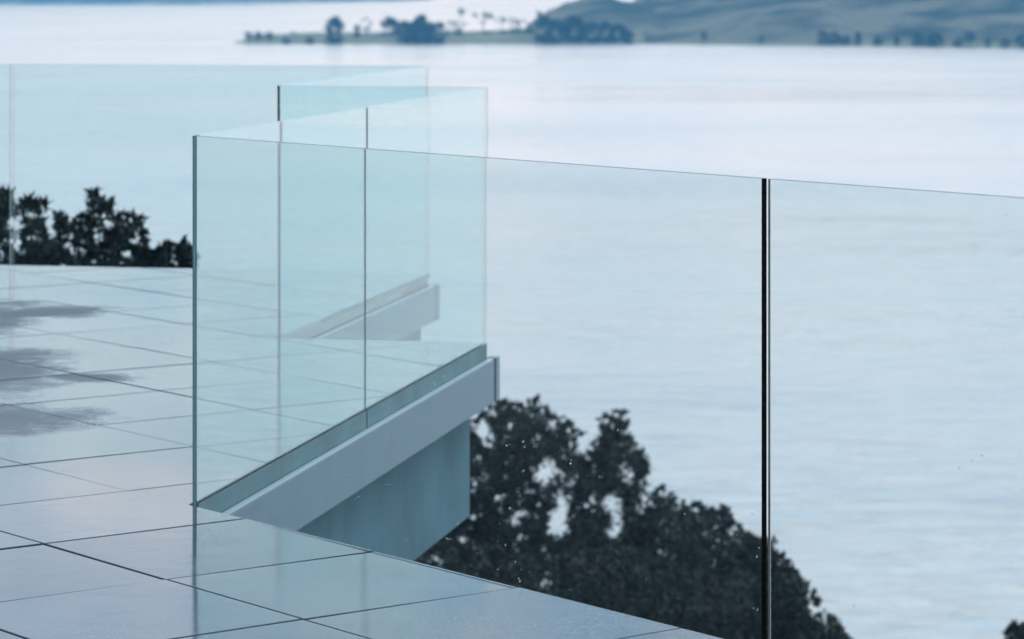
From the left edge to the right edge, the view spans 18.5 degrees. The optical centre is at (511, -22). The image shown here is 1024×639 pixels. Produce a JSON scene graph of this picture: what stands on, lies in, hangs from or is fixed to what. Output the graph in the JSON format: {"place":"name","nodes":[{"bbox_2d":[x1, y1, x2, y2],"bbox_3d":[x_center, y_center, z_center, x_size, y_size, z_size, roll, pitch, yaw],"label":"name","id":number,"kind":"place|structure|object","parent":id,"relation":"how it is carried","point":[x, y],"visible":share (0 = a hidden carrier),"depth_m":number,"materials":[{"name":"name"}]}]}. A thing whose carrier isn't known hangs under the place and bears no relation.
{"place":"outdoors","nodes":[
{"label":"outdoors","id":0,"kind":"place"},
{"bbox_2d":[0,0,425,4],"bbox_3d":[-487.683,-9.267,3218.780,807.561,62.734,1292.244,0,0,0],"label":"headland","id":1,"kind":"structure","parent":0,"point":[99,2],"depth_m":2590.61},
{"bbox_2d":[0,265,722,638],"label":"terrace floor","id":2,"kind":"structure","parent":0,"point":[108,529],"depth_m":8.21,"materials":[{"name":"tile"}]},
{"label":"fascia channel","id":3,"kind":"object","parent":2,"relation":"attached to","visible":0},
{"bbox_2d":[193,136,766,638],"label":"glass panel","id":4,"kind":"object","parent":3,"relation":"on","point":[607,324],"visible":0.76,"depth_m":7.59,"materials":[{"name":"clear glass"}]},
{"bbox_2d":[768,179,1023,638],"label":"glass panel","id":5,"kind":"object","parent":3,"relation":"on","point":[892,514],"visible":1,"depth_m":6.51,"materials":[{"name":"clear glass"}]},
{"bbox_2d":[234,29,644,43],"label":"spit","id":6,"kind":"structure","parent":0,"point":[479,37],"depth_m":1039.67,"materials":[{"name":"green plant"}]},
{"bbox_2d":[243,30,252,40],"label":"shore bush","id":7,"kind":"object","parent":6,"relation":"on","point":[249,36],"visible":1,"depth_m":1037.62,"materials":[{"name":"green plant"}]},
{"bbox_2d":[253,31,262,38],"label":"shore bush","id":8,"kind":"object","parent":6,"relation":"on","point":[257,34],"visible":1,"depth_m":1041.60,"materials":[{"name":"green plant"}]},
{"bbox_2d":[264,31,272,39],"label":"shore bush","id":9,"kind":"object","parent":6,"relation":"on","point":[269,37],"visible":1,"depth_m":1039.52,"materials":[{"name":"green plant"}]},
{"bbox_2d":[281,37,290,43],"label":"shore bush","id":10,"kind":"object","parent":6,"relation":"on","point":[286,40],"visible":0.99,"depth_m":1027.57,"materials":[{"name":"green plant"}]},
{"bbox_2d":[305,35,314,43],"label":"shore bush","id":11,"kind":"object","parent":6,"relation":"on","point":[307,40],"visible":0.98,"depth_m":1027.59,"materials":[{"name":"green plant"}]},
{"bbox_2d":[323,15,344,43],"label":"oval tree","id":12,"kind":"object","parent":6,"relation":"on","point":[335,22],"visible":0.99,"depth_m":1028.93,"materials":[{"name":"green plant"}]},
{"bbox_2d":[354,24,359,36],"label":"oval tree","id":13,"kind":"object","parent":6,"relation":"on","point":[356,29],"visible":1,"depth_m":1043.86,"materials":[{"name":"green plant"}]},
{"bbox_2d":[360,17,372,34],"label":"wispy tree","id":14,"kind":"object","parent":6,"relation":"on","point":[369,27],"visible":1,"depth_m":1047.99,"materials":[{"name":"green plant"}]},
{"bbox_2d":[378,14,399,34],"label":"round tree","id":15,"kind":"object","parent":6,"relation":"on","point":[391,22],"visible":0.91,"depth_m":1049.26,"materials":[{"name":"green plant"}]},
{"bbox_2d":[394,18,412,37],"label":"round tree","id":16,"kind":"object","parent":6,"relation":"on","point":[399,32],"visible":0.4,"depth_m":1041.18,"materials":[{"name":"green plant"}]},
{"bbox_2d":[396,23,418,43],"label":"round tree","id":17,"kind":"object","parent":6,"relation":"on","point":[411,30],"visible":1,"depth_m":1029.10,"materials":[{"name":"green plant"}]},
{"bbox_2d":[411,13,427,38],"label":"oval tree","id":18,"kind":"object","parent":6,"relation":"on","point":[420,19],"visible":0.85,"depth_m":1034.75,"materials":[{"name":"green plant"}]},
{"bbox_2d":[413,20,439,43],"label":"round tree","id":19,"kind":"object","parent":6,"relation":"on","point":[423,28],"visible":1,"depth_m":1026.61,"materials":[{"name":"green plant"}]},
{"bbox_2d":[425,19,448,43],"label":"round tree","id":20,"kind":"object","parent":6,"relation":"on","point":[439,25],"visible":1,"depth_m":1029.16,"materials":[{"name":"green plant"}]},
{"bbox_2d":[447,19,457,31],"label":"wispy tree","id":21,"kind":"object","parent":6,"relation":"on","point":[453,23],"visible":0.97,"depth_m":1060.02,"materials":[{"name":"green plant"}]},
{"bbox_2d":[451,29,463,34],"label":"round tree","id":22,"kind":"object","parent":6,"relation":"on","point":[459,32],"visible":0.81,"depth_m":1049.52,"materials":[{"name":"green plant"}]},
{"bbox_2d":[456,8,466,29],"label":"tall pine","id":23,"kind":"object","parent":6,"relation":"on","point":[460,12],"visible":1,"depth_m":1057.93,"materials":[{"name":"green plant"}]},
{"bbox_2d":[472,11,492,30],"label":"umbrella pine","id":24,"kind":"object","parent":6,"relation":"on","point":[488,15],"visible":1,"depth_m":1061.89,"materials":[{"name":"green plant"}]},
{"bbox_2d":[496,16,505,26],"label":"umbrella pine","id":25,"kind":"object","parent":6,"relation":"on","point":[502,19],"visible":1,"depth_m":1063.74,"materials":[{"name":"green plant"}]},
{"bbox_2d":[508,17,520,29],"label":"wispy tree","id":26,"kind":"object","parent":6,"relation":"on","point":[516,22],"visible":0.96,"depth_m":1065.55,"materials":[{"name":"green plant"}]},
{"bbox_2d":[508,27,521,32],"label":"round tree","id":27,"kind":"object","parent":6,"relation":"on","point":[515,31],"visible":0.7,"depth_m":1049.31,"materials":[{"name":"green plant"}]},
{"bbox_2d":[520,28,534,32],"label":"round tree","id":28,"kind":"object","parent":6,"relation":"on","point":[529,30],"visible":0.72,"depth_m":1049.21,"materials":[{"name":"green plant"}]},
{"bbox_2d":[532,13,555,43],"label":"round tree","id":29,"kind":"object","parent":6,"relation":"on","point":[542,21],"visible":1,"depth_m":1029.23,"materials":[{"name":"green plant"}]},
{"bbox_2d":[542,17,573,42],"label":"round tree","id":30,"kind":"object","parent":6,"relation":"on","point":[563,31],"visible":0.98,"depth_m":1030.14,"materials":[{"name":"green plant"}]},
{"bbox_2d":[564,14,584,41],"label":"oval tree","id":31,"kind":"object","parent":6,"relation":"on","point":[573,22],"visible":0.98,"depth_m":1033.04,"materials":[{"name":"green plant"}]},
{"bbox_2d":[574,20,606,43],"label":"round tree","id":32,"kind":"object","parent":6,"relation":"on","point":[587,29],"visible":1,"depth_m":1028.98,"materials":[{"name":"green plant"}]},
{"bbox_2d":[596,20,618,42],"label":"round tree","id":33,"kind":"object","parent":6,"relation":"on","point":[604,25],"visible":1,"depth_m":1031.17,"materials":[{"name":"green plant"}]},
{"bbox_2d":[608,23,630,41],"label":"round tree","id":34,"kind":"object","parent":6,"relation":"on","point":[622,32],"visible":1,"depth_m":1032.42,"materials":[{"name":"green plant"}]},
{"bbox_2d":[623,29,635,43],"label":"round tree","id":35,"kind":"object","parent":6,"relation":"on","point":[628,40],"visible":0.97,"depth_m":1029.72,"materials":[{"name":"green plant"}]},
{"bbox_2d":[0,0,1023,536],"bbox_3d":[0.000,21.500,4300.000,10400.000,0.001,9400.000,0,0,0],"label":"water","id":36,"kind":"structure","parent":0,"point":[934,118],"depth_m":630.20,"materials":[{"name":"liquid"}]},
{"bbox_2d":[527,0,664,39],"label":"hills","id":37,"kind":"structure","parent":0,"point":[649,22],"depth_m":1093.07,"materials":[{"name":"green plant"}]},
{"bbox_2d":[197,158,1007,636],"bbox_3d":[0.069,0.954,7.451,0.003,1.066,3.082,0,0,-38],"label":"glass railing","id":38,"kind":"object","parent":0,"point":[523,440],"visible":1,"depth_m":7.77,"materials":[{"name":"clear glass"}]},
{"bbox_2d":[633,0,1023,42],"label":"hills","id":39,"kind":"structure","parent":0,"point":[682,19],"depth_m":1062.62,"materials":[{"name":"green plant"}]},
{"bbox_2d":[639,41,1023,47],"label":"shore strip","id":40,"kind":"object","parent":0,"point":[942,44],"visible":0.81,"depth_m":994.57,"materials":[{"name":"green plant"}]},
{"bbox_2d":[700,32,708,39],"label":"round tree","id":41,"kind":"object","parent":40,"relation":"on","point":[704,36],"visible":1,"depth_m":1019.07,"materials":[{"name":"green plant"}]},
{"bbox_2d":[816,30,829,42],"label":"round tree","id":42,"kind":"object","parent":40,"relation":"on","point":[823,33],"visible":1,"depth_m":999.89,"materials":[{"name":"green plant"}]},
{"bbox_2d":[828,31,841,43],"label":"round tree","id":43,"kind":"object","parent":40,"relation":"on","point":[836,35],"visible":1,"depth_m":997.46,"materials":[{"name":"green plant"}]},
{"bbox_2d":[837,35,852,44],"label":"shore bush","id":44,"kind":"object","parent":40,"relation":"on","point":[847,38],"visible":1,"depth_m":995.96,"materials":[{"name":"green plant"}]},
{"bbox_2d":[853,31,863,44],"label":"oval tree","id":45,"kind":"object","parent":40,"relation":"on","point":[857,36],"visible":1,"depth_m":994.15,"materials":[{"name":"green plant"}]},
{"bbox_2d":[873,35,885,45],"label":"shore bush","id":46,"kind":"object","parent":40,"relation":"on","point":[875,42],"visible":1,"depth_m":991.00,"materials":[{"name":"green plant"}]},
{"bbox_2d":[893,35,900,44],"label":"oval tree","id":47,"kind":"object","parent":40,"relation":"on","point":[896,39],"visible":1,"depth_m":987.93,"materials":[{"name":"green plant"}]},
{"bbox_2d":[911,32,924,44],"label":"round tree","id":48,"kind":"object","parent":40,"relation":"on","point":[919,36],"visible":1,"depth_m":984.24,"materials":[{"name":"green plant"}]},
{"bbox_2d":[923,35,935,45],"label":"shore bush","id":49,"kind":"object","parent":40,"relation":"on","point":[927,41],"visible":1,"depth_m":982.05,"materials":[{"name":"green plant"}]},
{"bbox_2d":[929,31,944,45],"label":"round tree","id":50,"kind":"object","parent":40,"relation":"on","point":[938,37],"visible":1,"depth_m":980.90,"materials":[{"name":"green plant"}]},
{"bbox_2d":[952,37,964,47],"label":"shore bush","id":51,"kind":"object","parent":40,"relation":"on","point":[955,43],"visible":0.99,"depth_m":977.99,"materials":[{"name":"green plant"}]},
{"bbox_2d":[963,31,976,43],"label":"round tree","id":52,"kind":"object","parent":40,"relation":"on","point":[972,36],"visible":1,"depth_m":975.83,"materials":[{"name":"green plant"}]},
{"bbox_2d":[985,37,991,46],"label":"oval tree","id":53,"kind":"object","parent":40,"relation":"on","point":[987,41],"visible":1,"depth_m":973.13,"materials":[{"name":"green plant"}]},
{"bbox_2d":[999,37,1011,47],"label":"shore bush","id":54,"kind":"object","parent":40,"relation":"on","point":[1007,43],"visible":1,"depth_m":969.95,"materials":[{"name":"green plant"}]},
{"bbox_2d":[1013,33,1023,47],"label":"round tree","id":55,"kind":"object","parent":40,"relation":"on","point":[1019,37],"visible":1,"depth_m":966.90,"materials":[{"name":"green plant"}]},
{"bbox_2d":[679,6,1023,41],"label":"hills","id":56,"kind":"structure","parent":0,"point":[799,24],"depth_m":1019.59,"materials":[{"name":"green plant"}]},
{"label":"fascia channel","id":57,"kind":"object","parent":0,"visible":0},
{"bbox_2d":[195,107,366,147],"bbox_3d":[-0.686,1.051,9.673,0.012,1.232,1.925,0,0,11],"label":"glass panel","id":58,"kind":"object","parent":57,"relation":"on","point":[346,128],"visible":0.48,"depth_m":9.97,"materials":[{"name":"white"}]},
{"bbox_2d":[367,87,487,156],"bbox_3d":[-0.299,1.051,11.599,0.012,1.232,1.983,0,0,11],"label":"glass panel","id":59,"kind":"object","parent":57,"relation":"on","point":[454,123],"visible":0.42,"depth_m":11.64,"materials":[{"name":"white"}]},
{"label":"fascia channel","id":60,"kind":"object","parent":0,"visible":0},
{"bbox_2d":[277,86,481,120],"bbox_3d":[-0.536,1.051,12.661,0.850,1.232,0.015,0,0,11],"label":"glass panel","id":61,"kind":"object","parent":60,"relation":"on","point":[293,102],"visible":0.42,"depth_m":12.69,"materials":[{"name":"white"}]},
{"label":"fascia channel","id":62,"kind":"object","parent":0,"visible":0},
{"bbox_2d":[277,66,427,86],"bbox_3d":[-0.685,1.051,14.162,0.012,1.232,2.828,0,0,11],"label":"glass panel","id":63,"kind":"object","parent":62,"relation":"on","point":[414,77],"visible":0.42,"depth_m":14.59,"materials":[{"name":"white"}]},
{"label":"fascia channel","id":64,"kind":"object","parent":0,"visible":0},
{"bbox_2d":[0,64,10,264],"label":"glass panel","id":65,"kind":"object","parent":64,"relation":"on","point":[5,164],"visible":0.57,"depth_m":15.98,"materials":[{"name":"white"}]},
{"bbox_2d":[13,64,423,268],"bbox_3d":[-1.487,1.051,15.768,2.142,1.232,0.015,0,0,11],"label":"glass panel","id":66,"kind":"object","parent":64,"relation":"on","point":[102,165],"visible":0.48,"depth_m":15.86,"materials":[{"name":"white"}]},
{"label":"hillside","id":67,"kind":"structure","parent":0,"visible":0},
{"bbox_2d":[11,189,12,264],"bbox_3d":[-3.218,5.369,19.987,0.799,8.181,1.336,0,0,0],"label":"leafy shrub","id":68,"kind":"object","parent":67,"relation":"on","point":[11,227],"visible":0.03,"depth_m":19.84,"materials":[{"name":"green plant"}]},
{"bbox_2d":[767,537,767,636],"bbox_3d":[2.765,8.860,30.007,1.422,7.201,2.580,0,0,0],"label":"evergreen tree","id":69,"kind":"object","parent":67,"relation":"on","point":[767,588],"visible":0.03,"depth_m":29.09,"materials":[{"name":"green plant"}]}
]}

